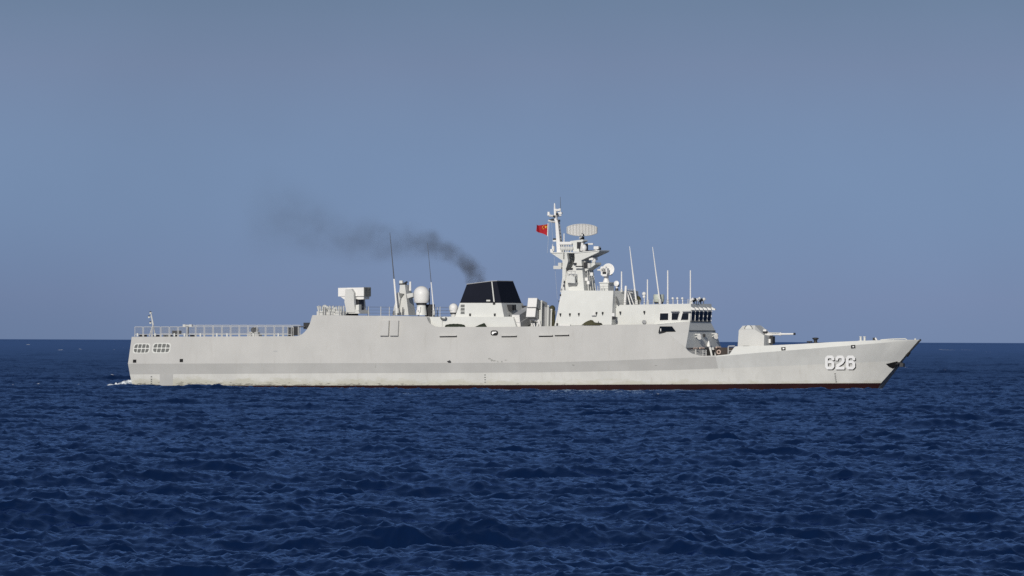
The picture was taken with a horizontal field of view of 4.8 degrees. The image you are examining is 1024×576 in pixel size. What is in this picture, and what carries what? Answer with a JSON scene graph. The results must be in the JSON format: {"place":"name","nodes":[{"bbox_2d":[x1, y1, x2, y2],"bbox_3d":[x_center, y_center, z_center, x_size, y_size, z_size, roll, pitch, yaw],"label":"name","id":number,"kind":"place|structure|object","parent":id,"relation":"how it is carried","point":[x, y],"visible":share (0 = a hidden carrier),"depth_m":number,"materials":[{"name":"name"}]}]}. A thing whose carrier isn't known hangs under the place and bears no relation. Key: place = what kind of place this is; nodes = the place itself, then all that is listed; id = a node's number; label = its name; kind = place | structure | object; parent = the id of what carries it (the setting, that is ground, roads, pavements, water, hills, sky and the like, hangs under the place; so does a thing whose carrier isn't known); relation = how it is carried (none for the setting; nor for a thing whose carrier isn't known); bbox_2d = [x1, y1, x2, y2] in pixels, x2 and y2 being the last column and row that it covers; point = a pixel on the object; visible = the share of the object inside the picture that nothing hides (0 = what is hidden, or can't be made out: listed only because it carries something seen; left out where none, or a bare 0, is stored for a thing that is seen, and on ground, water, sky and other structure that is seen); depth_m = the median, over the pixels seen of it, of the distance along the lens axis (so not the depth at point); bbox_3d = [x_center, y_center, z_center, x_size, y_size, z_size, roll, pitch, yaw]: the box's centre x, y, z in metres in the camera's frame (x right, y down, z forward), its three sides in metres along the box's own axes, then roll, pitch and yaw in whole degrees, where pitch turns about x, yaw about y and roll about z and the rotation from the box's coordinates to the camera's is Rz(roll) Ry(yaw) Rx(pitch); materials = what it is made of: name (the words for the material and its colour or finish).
{"place":"outdoors","nodes":[
{"label":"outdoors","id":0,"kind":"place"},
{"bbox_2d":[0,339,1023,575],"bbox_3d":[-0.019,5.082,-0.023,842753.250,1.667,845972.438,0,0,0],"label":"sea","id":1,"kind":"structure","parent":0,"point":[914,466],"depth_m":438.59,"materials":[{"name":"liquid"}]},
{"bbox_2d":[108,380,131,384],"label":"stern wake","id":2,"kind":"object","parent":1,"relation":"on","point":[127,382],"visible":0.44,"depth_m":1312.37,"materials":[{"name":"liquid"}]},
{"bbox_2d":[128,197,920,389],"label":"warship","id":3,"kind":"object","parent":1,"relation":"on","point":[606,337],"visible":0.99,"depth_m":1295.53,"materials":[{"name":"grey paint"}]},
{"bbox_2d":[288,327,293,335],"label":"screen door","id":4,"kind":"structure","parent":3,"relation":"in","point":[289,328],"depth_m":1304.78,"materials":[{"name":"grey metal"}]},
{"bbox_2d":[294,326,298,334],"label":"screen door","id":5,"kind":"structure","parent":3,"relation":"in","point":[296,329],"depth_m":1304.46,"materials":[{"name":"grey metal"}]},
{"bbox_2d":[445,324,464,326],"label":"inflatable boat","id":6,"kind":"object","parent":3,"relation":"on","point":[454,325],"visible":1,"depth_m":1297.12,"materials":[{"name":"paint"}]},
{"bbox_2d":[536,223,548,235],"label":"flag","id":7,"kind":"object","parent":3,"relation":"attached to","point":[542,229],"visible":1,"depth_m":1297.71,"materials":[{"name":"red fabric"}]},
{"bbox_2d":[896,362,904,366],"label":"anchor","id":8,"kind":"object","parent":3,"relation":"hanging from","point":[899,364],"visible":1,"depth_m":1283.10,"materials":[{"name":"black metal"}]},
{"bbox_2d":[0,0,1023,342],"label":"sky","id":9,"kind":"structure","parent":0,"point":[825,170],"materials":[{"name":"blue"}]}
]}

